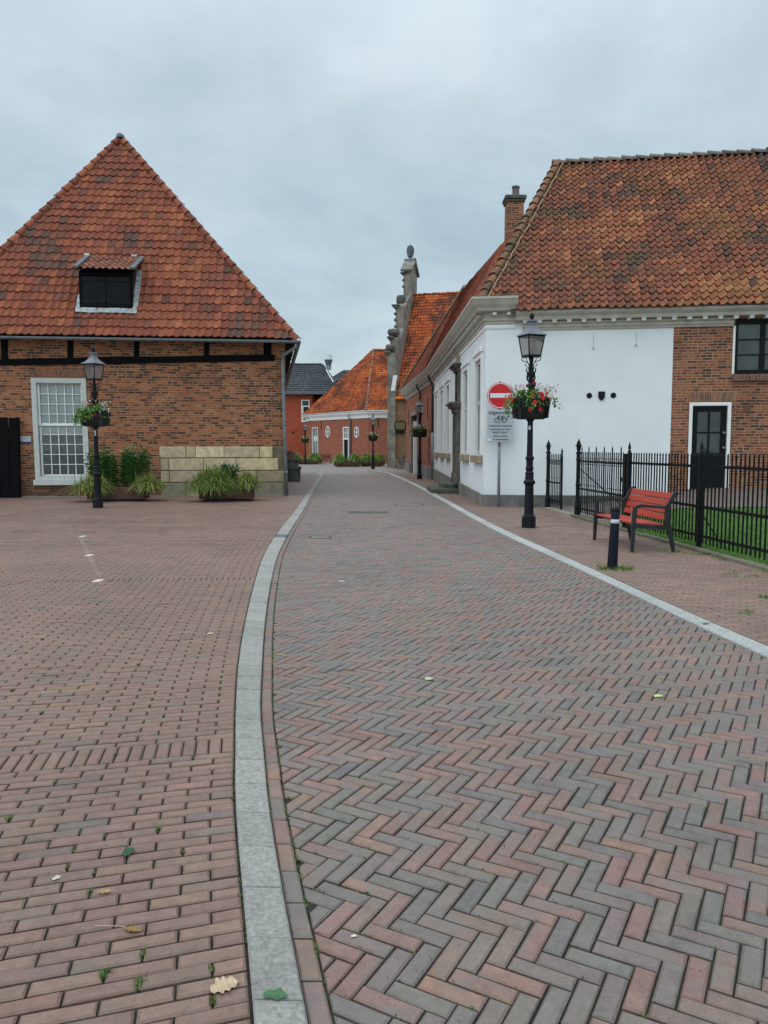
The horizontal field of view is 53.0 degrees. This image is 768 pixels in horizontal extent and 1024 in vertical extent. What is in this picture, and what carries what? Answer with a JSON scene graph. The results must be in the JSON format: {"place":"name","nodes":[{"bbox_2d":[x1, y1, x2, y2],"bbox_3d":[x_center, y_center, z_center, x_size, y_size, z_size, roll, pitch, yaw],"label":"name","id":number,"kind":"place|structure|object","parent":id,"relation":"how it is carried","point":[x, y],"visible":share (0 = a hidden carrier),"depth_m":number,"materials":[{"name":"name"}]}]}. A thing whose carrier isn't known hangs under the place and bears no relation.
{"place":"outdoors","nodes":[
{"label":"outdoors","id":0,"kind":"place"},
{"bbox_2d":[0,472,318,1023],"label":"square","id":1,"kind":"structure","parent":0,"point":[185,912],"depth_m":4.04,"materials":[{"name":"brick"},{"name":"stone"}]},
{"bbox_2d":[0,417,20,497],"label":"wooden gate","id":2,"kind":"structure","parent":1,"relation":"on","point":[10,483],"depth_m":24.92,"materials":[{"name":"black wood"}]},
{"bbox_2d":[78,537,103,577],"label":"road markers","id":3,"kind":"object","parent":1,"relation":"on","point":[94,566],"visible":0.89,"depth_m":11.10,"materials":[{"name":"stone"}]},
{"bbox_2d":[81,347,105,507],"bbox_3d":[-7.730,-2.233,20.636,0.446,4.330,0.446,2,5,22],"label":"street lamp","id":4,"kind":"object","parent":1,"relation":"on","point":[91,362],"visible":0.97,"depth_m":20.61,"materials":[{"name":"black metal"}]},
{"bbox_2d":[72,400,110,427],"bbox_3d":[-7.786,-2.620,20.556,0.875,0.753,0.868,4,6,42],"label":"flower basket","id":5,"kind":"object","parent":4,"relation":"attached to","point":[99,415],"visible":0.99,"depth_m":20.42,"materials":[{"name":"plastic"}]},
{"bbox_2d":[97,888,111,893],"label":"fallen leaf","id":6,"kind":"object","parent":1,"relation":"on","point":[103,890],"visible":1,"depth_m":2.78,"materials":[{"name":"plant"}]},
{"bbox_2d":[95,924,141,931],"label":"fallen leaf","id":7,"kind":"object","parent":1,"relation":"on","point":[134,928],"visible":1,"depth_m":2.56,"materials":[{"name":"brown plant"}]},
{"bbox_2d":[87,486,149,500],"bbox_3d":[-8.180,-0.577,23.783,1.700,0.440,0.840,-1,5,-7],"label":"planter","id":8,"kind":"object","parent":1,"relation":"on","point":[123,494],"visible":0.5,"depth_m":23.40,"materials":[{"name":"metal"}]},
{"bbox_2d":[62,472,122,497],"bbox_3d":[-8.870,-0.831,23.221,2.261,0.881,2.031,0,5,0],"label":"grass clump","id":9,"kind":"object","parent":8,"relation":"in","point":[87,485],"visible":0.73,"depth_m":22.99,"materials":[{"name":"green plant"}]},
{"bbox_2d":[84,448,120,486],"bbox_3d":[-8.672,-1.351,23.718,1.211,1.297,0.886,0,5,0],"label":"leafy plant","id":10,"kind":"object","parent":8,"relation":"on","point":[108,466],"visible":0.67,"depth_m":23.60,"materials":[{"name":"green plant"}]},
{"bbox_2d":[115,445,151,486],"bbox_3d":[-7.713,-1.395,23.787,1.143,1.374,0.861,3,6,35],"label":"leafy plant","id":11,"kind":"object","parent":8,"relation":"on","point":[129,467],"visible":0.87,"depth_m":23.65,"materials":[{"name":"green plant"}]},
{"bbox_2d":[123,470,171,494],"bbox_3d":[-7.180,-0.876,23.449,1.912,0.839,1.751,0,5,0],"label":"grass clump","id":12,"kind":"object","parent":8,"relation":"in","point":[149,483],"visible":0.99,"depth_m":23.27,"materials":[{"name":"green plant"}]},
{"bbox_2d":[122,846,134,855],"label":"fallen leaf","id":13,"kind":"object","parent":1,"relation":"on","point":[127,851],"visible":1,"depth_m":3.05,"materials":[{"name":"green plant"}]},
{"bbox_2d":[210,976,237,992],"bbox_3d":[-0.477,1.406,2.291,0.078,0.011,0.070,0,5,0],"label":"fallen leaf","id":14,"kind":"object","parent":1,"relation":"on","point":[223,984],"visible":1,"depth_m":2.29,"materials":[{"name":"beige plant"}]},
{"bbox_2d":[199,486,254,500],"bbox_3d":[-4.860,-0.595,23.882,1.640,0.460,0.840,-1,5,-7],"label":"planter","id":15,"kind":"object","parent":1,"relation":"on","point":[248,495],"visible":0.6,"depth_m":23.50,"materials":[{"name":"metal"}]},
{"bbox_2d":[171,463,246,497],"bbox_3d":[-5.213,-0.968,23.335,2.468,1.191,2.177,3,5,30],"label":"grass clump","id":16,"kind":"object","parent":15,"relation":"on","point":[210,480],"visible":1,"depth_m":23.02,"materials":[{"name":"green plant"}]},
{"bbox_2d":[211,462,241,481],"bbox_3d":[-4.916,-1.176,23.914,1.004,0.817,0.813,0,5,0],"label":"leafy plant","id":17,"kind":"object","parent":15,"relation":"on","point":[232,471],"visible":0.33,"depth_m":23.87,"materials":[{"name":"green plant"}]},
{"bbox_2d":[229,469,267,493],"bbox_3d":[-4.258,-0.945,23.670,1.445,0.873,1.547,-3,6,-36],"label":"grass clump","id":18,"kind":"object","parent":15,"relation":"in","point":[249,481],"visible":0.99,"depth_m":23.45,"materials":[{"name":"green plant"}]},
{"bbox_2d":[287,450,298,466],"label":"terracotta pot","id":19,"kind":"object","parent":1,"relation":"on","point":[292,457],"visible":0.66,"depth_m":40.19,"materials":[{"name":"ceramic"}]},
{"bbox_2d":[288,467,300,481],"bbox_3d":[-4.500,-1.846,37.776,0.900,0.710,0.900,0,5,0],"label":"stone pot","id":20,"kind":"object","parent":1,"relation":"on","point":[294,474],"visible":0.66,"depth_m":37.41,"materials":[{"name":"grey stone"}]},
{"bbox_2d":[287,462,300,466],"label":"plant","id":21,"kind":"object","parent":20,"relation":"in","point":[293,465],"visible":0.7,"depth_m":37.65,"materials":[{"name":"green plant"}]},
{"bbox_2d":[298,462,386,470],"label":"plaza","id":22,"kind":"structure","parent":0,"point":[328,466],"depth_m":66.30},
{"bbox_2d":[303,423,306,464],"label":"street lamp","id":23,"kind":"object","parent":22,"relation":"on","point":[305,462],"visible":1,"depth_m":78.68,"materials":[{"name":"black metal"}]},
{"bbox_2d":[299,436,309,442],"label":"flower basket","id":24,"kind":"object","parent":23,"relation":"attached to","point":[305,439],"visible":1,"depth_m":78.48,"materials":[{"name":"green plant"}]},
{"bbox_2d":[298,459,321,463],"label":"planter","id":25,"kind":"object","parent":22,"relation":"on","point":[316,461],"visible":0.49,"depth_m":79.24,"materials":[{"name":"metal"}]},
{"bbox_2d":[306,452,323,461],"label":"grass clump","id":26,"kind":"object","parent":25,"relation":"in","point":[313,456],"visible":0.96,"depth_m":79.42,"materials":[{"name":"green plant"}]},
{"bbox_2d":[321,454,330,463],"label":"wooden chair","id":27,"kind":"object","parent":22,"relation":"on","point":[326,457],"visible":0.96,"depth_m":80.63,"materials":[{"name":"red wood"}]},
{"bbox_2d":[334,461,361,465],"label":"planter","id":28,"kind":"object","parent":22,"relation":"on","point":[351,463],"visible":0.93,"depth_m":68.68,"materials":[{"name":"metal"}]},
{"bbox_2d":[331,452,346,463],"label":"grass clump","id":29,"kind":"object","parent":28,"relation":"in","point":[339,457],"visible":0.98,"depth_m":68.68,"materials":[{"name":"green plant"}]},
{"bbox_2d":[347,452,362,461],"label":"grass clump","id":30,"kind":"object","parent":28,"relation":"in","point":[354,458],"visible":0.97,"depth_m":68.94,"materials":[{"name":"green plant"}]},
{"bbox_2d":[362,461,384,465],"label":"planter","id":31,"kind":"object","parent":22,"relation":"on","point":[378,463],"visible":0.54,"depth_m":69.72,"materials":[{"name":"metal"}]},
{"bbox_2d":[360,452,375,463],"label":"grass clump","id":32,"kind":"object","parent":31,"relation":"in","point":[366,457],"visible":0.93,"depth_m":69.74,"materials":[{"name":"green plant"}]},
{"bbox_2d":[371,453,386,462],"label":"grass clump","id":33,"kind":"object","parent":31,"relation":"in","point":[379,457],"visible":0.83,"depth_m":69.98,"materials":[{"name":"green plant"}]},
{"bbox_2d":[0,0,767,390],"label":"sky","id":34,"kind":"structure","parent":0,"point":[316,142],"materials":[{"name":"grey"}]},
{"bbox_2d":[261,469,767,1023],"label":"street","id":35,"kind":"structure","parent":0,"point":[439,579],"depth_m":3.76,"materials":[{"name":"brick"}]},
{"bbox_2d":[235,471,323,1023],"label":"kerb","id":36,"kind":"structure","parent":35,"relation":"on","point":[272,961],"depth_m":3.14,"materials":[{"name":"concrete"}]},
{"bbox_2d":[263,988,287,999],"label":"fallen leaf","id":37,"kind":"object","parent":36,"relation":"on","point":[278,993],"visible":1,"depth_m":2.25,"materials":[{"name":"green plant"}]},
{"bbox_2d":[309,536,331,538],"bbox_3d":[-1.170,0.465,14.126,0.400,0.016,0.340,0,5,0],"label":"drain cover","id":38,"kind":"object","parent":35,"relation":"on","point":[321,537],"visible":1,"depth_m":14.05,"materials":[{"name":"metal"}]},
{"bbox_2d":[4,527,760,1023],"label":"moss","id":39,"kind":"object","parent":35,"relation":"on","point":[108,969],"visible":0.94,"depth_m":3.25,"materials":[{"name":"green plant"}]},
{"bbox_2d":[363,470,767,658],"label":"kerb","id":40,"kind":"structure","parent":35,"relation":"on","point":[751,645],"depth_m":8.57,"materials":[{"name":"concrete"}]},
{"bbox_2d":[367,467,767,645],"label":"pavement","id":41,"kind":"structure","parent":0,"point":[700,586],"depth_m":10.49,"materials":[{"name":"brick"}]},
{"bbox_2d":[370,414,375,468],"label":"street lamp","id":42,"kind":"object","parent":41,"relation":"on","point":[372,466],"visible":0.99,"depth_m":60.14,"materials":[{"name":"black metal"}]},
{"bbox_2d":[366,433,380,440],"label":"flower basket","id":43,"kind":"object","parent":42,"relation":"attached to","point":[372,436],"visible":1,"depth_m":59.94,"materials":[{"name":"green plant"}]},
{"bbox_2d":[395,460,405,468],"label":"stone trough","id":44,"kind":"object","parent":41,"relation":"on","point":[400,464],"visible":0.45,"depth_m":59.12,"materials":[{"name":"grey stone"}]},
{"bbox_2d":[415,397,424,478],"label":"street lamp","id":45,"kind":"object","parent":41,"relation":"on","point":[419,461],"visible":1,"depth_m":40.30,"materials":[{"name":"black metal"}]},
{"bbox_2d":[410,424,430,437],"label":"flower basket","id":46,"kind":"object","parent":45,"relation":"attached to","point":[419,431],"visible":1,"depth_m":40.10,"materials":[{"name":"plastic"}]},
{"bbox_2d":[105,507,767,614],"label":"weeds","id":47,"kind":"object","parent":41,"relation":"on","point":[625,568],"visible":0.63,"depth_m":10.37,"materials":[{"name":"green plant"}]},
{"bbox_2d":[487,381,512,506],"bbox_3d":[3.156,-1.819,21.020,0.716,3.470,0.125,0,5,0],"label":"traffic sign","id":48,"kind":"object","parent":41,"relation":"on","point":[499,428],"visible":0.95,"depth_m":20.92,"materials":[{"name":"metal"}]},
{"bbox_2d":[516,313,547,527],"bbox_3d":[2.940,-1.808,15.474,0.446,4.330,0.446,-2,5,-22],"label":"street lamp","id":49,"kind":"object","parent":41,"relation":"on","point":[532,330],"visible":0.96,"depth_m":15.45,"materials":[{"name":"black metal"}]},
{"bbox_2d":[503,381,562,420],"bbox_3d":[2.944,-2.221,15.428,1.209,0.800,0.803,-2,5,-26],"label":"flower basket","id":50,"kind":"object","parent":49,"relation":"attached to","point":[534,406],"visible":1,"depth_m":15.26,"materials":[{"name":"plastic"}]},
{"bbox_2d":[545,440,562,509],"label":"iron gate","id":51,"kind":"structure","parent":41,"relation":"on","point":[548,499],"depth_m":20.45,"materials":[{"name":"metal"}]},
{"bbox_2d":[544,507,573,514],"bbox_3d":[4.520,-0.007,19.616,0.201,0.040,2.512,0,5,-4],"label":"threshold","id":52,"kind":"object","parent":41,"relation":"on","point":[561,511],"visible":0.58,"depth_m":19.75,"materials":[{"name":"stone"}]},
{"bbox_2d":[574,439,626,526],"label":"iron gate","id":53,"kind":"structure","parent":41,"relation":"on","point":[578,507],"depth_m":16.76,"materials":[{"name":"metal"}]},
{"bbox_2d":[607,506,619,568],"bbox_3d":[3.058,0.365,10.265,0.155,0.886,0.136,0,5,0],"label":"bollard","id":54,"kind":"object","parent":41,"relation":"on","point":[612,560],"visible":0.97,"depth_m":10.22,"materials":[{"name":"metal"}]},
{"bbox_2d":[593,486,678,552],"bbox_3d":[4.107,0.091,12.703,0.731,0.951,1.703,0,5,-4],"label":"park bench","id":55,"kind":"object","parent":41,"relation":"on","point":[633,522],"visible":0.98,"depth_m":12.35,"materials":[{"name":"wood"}]},
{"bbox_2d":[398,147,767,506],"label":"white house","id":56,"kind":"structure","parent":0,"point":[637,286],"depth_m":21.07,"materials":[{"name":"paint"}]},
{"bbox_2d":[432,387,437,456],"bbox_3d":[2.550,-4.345,37.608,0.215,3.320,1.840,0,5,-1],"label":"window","id":57,"kind":"structure","parent":56,"relation":"in","point":[435,392],"depth_m":38.06,"materials":[{"name":"white paint"}]},
{"bbox_2d":[438,382,443,457],"bbox_3d":[2.591,-4.087,34.469,0.215,3.320,1.840,0,5,-1],"label":"window","id":58,"kind":"structure","parent":56,"relation":"in","point":[440,455],"depth_m":33.85,"materials":[{"name":"white paint"}]},
{"bbox_2d":[427,353,460,493],"bbox_3d":[2.283,-3.214,28.328,1.246,5.050,2.484,0,5,0],"label":"doorway","id":59,"kind":"structure","parent":56,"relation":"in","point":[451,487],"depth_m":27.42,"materials":[{"name":"stone"}]},
{"bbox_2d":[443,375,450,458],"bbox_3d":[2.629,-3.852,31.629,0.215,3.320,1.840,0,5,-1],"label":"window","id":60,"kind":"structure","parent":56,"relation":"in","point":[447,382],"depth_m":31.92,"materials":[{"name":"white paint"}]},
{"bbox_2d":[459,357,469,461],"bbox_3d":[2.710,-3.355,25.600,0.215,3.320,1.840,0,5,-1],"label":"window","id":61,"kind":"structure","parent":56,"relation":"in","point":[465,366],"depth_m":25.97,"materials":[{"name":"white paint"}]},
{"bbox_2d":[470,344,483,462],"bbox_3d":[2.751,-3.100,22.511,0.215,3.320,1.840,0,5,-1],"label":"window","id":62,"kind":"structure","parent":56,"relation":"in","point":[478,354],"depth_m":22.71,"materials":[{"name":"white paint"}]},
{"bbox_2d":[688,402,731,489],"bbox_3d":[8.666,-1.756,20.567,1.066,2.320,0.285,0,5,0],"label":"door","id":63,"kind":"structure","parent":56,"relation":"in","point":[709,422],"depth_m":20.57,"materials":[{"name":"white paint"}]},
{"bbox_2d":[732,319,767,373],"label":"window","id":64,"kind":"structure","parent":56,"relation":"in","point":[750,336],"depth_m":20.26,"materials":[{"name":"black paint"}]},
{"bbox_2d":[552,488,765,526],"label":"garden path","id":65,"kind":"structure","parent":0,"point":[570,508],"depth_m":18.36,"materials":[{"name":"concrete"}]},
{"bbox_2d":[598,506,767,565],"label":"lawn","id":66,"kind":"structure","parent":0,"point":[750,559],"depth_m":13.52,"materials":[{"name":"plant"}]},
{"bbox_2d":[625,441,767,559],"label":"iron fence","id":67,"kind":"object","parent":66,"relation":"on","point":[701,466],"visible":0.93,"depth_m":12.05,"materials":[{"name":"metal"}]},
{"label":"ground","id":68,"kind":"structure","parent":0,"visible":0},
{"bbox_2d":[0,133,300,497],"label":"brick building","id":69,"kind":"structure","parent":68,"relation":"on","point":[117,257],"depth_m":25.66,"materials":[{"name":"brown brick"}]},
{"bbox_2d":[20,436,30,443],"bbox_3d":[-11.696,-2.349,25.140,0.330,0.250,0.020,-1,5,-7],"label":"wall sign","id":70,"kind":"object","parent":69,"relation":"attached to","point":[25,439],"visible":1,"depth_m":25.13,"materials":[{"name":"white plastic"}]},
{"bbox_2d":[30,378,89,484],"bbox_3d":[-10.619,-2.633,25.309,1.768,3.482,0.285,-1,5,-7],"label":"window","id":71,"kind":"structure","parent":69,"relation":"in","point":[63,445],"depth_m":25.37,"materials":[{"name":"white paint"}]},
{"bbox_2d":[285,354,342,458],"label":"red brick house","id":72,"kind":"structure","parent":68,"relation":"on","point":[306,380],"depth_m":99.61,"materials":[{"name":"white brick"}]},
{"bbox_2d":[301,400,309,421],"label":"window","id":73,"kind":"structure","parent":72,"relation":"in","point":[304,403],"depth_m":99.76,"materials":[{"name":"white paint"}]},
{"bbox_2d":[333,370,351,389],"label":"slate roof house","id":74,"kind":"structure","parent":68,"relation":"on","point":[337,377],"depth_m":109.28,"materials":[{"name":"tile"}]},
{"bbox_2d":[301,348,386,462],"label":"corner house","id":75,"kind":"structure","parent":68,"relation":"on","point":[343,426],"depth_m":88.11,"materials":[{"name":"tile"}]},
{"bbox_2d":[312,427,317,453],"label":"window","id":76,"kind":"structure","parent":75,"relation":"in","point":[314,429],"depth_m":92.98,"materials":[{"name":"white paint"}]},
{"bbox_2d":[325,426,329,437],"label":"oval window","id":77,"kind":"structure","parent":75,"relation":"in","point":[327,431],"depth_m":90.63,"materials":[{"name":"white paint"}]},
{"bbox_2d":[343,427,348,460],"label":"door","id":78,"kind":"structure","parent":75,"relation":"in","point":[345,429],"depth_m":87.95,"materials":[{"name":"white paint"}]},
{"bbox_2d":[354,427,358,437],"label":"oval window","id":79,"kind":"structure","parent":75,"relation":"in","point":[356,431],"depth_m":86.14,"materials":[{"name":"white paint"}]},
{"bbox_2d":[384,244,458,467],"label":"gate house","id":80,"kind":"structure","parent":68,"relation":"on","point":[419,317],"depth_m":64.47,"materials":[{"name":"tile"}]},
{"bbox_2d":[394,421,405,432],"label":"hanging sign","id":81,"kind":"object","parent":80,"relation":"attached to","point":[399,425],"visible":0.99,"depth_m":62.35,"materials":[{"name":"metal"}]},
{"bbox_2d":[570,514,767,571],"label":"lawn edging","id":82,"kind":"object","parent":68,"relation":"on","point":[725,556],"visible":0.46,"depth_m":12.08,"materials":[{"name":"concrete"}]}
]}

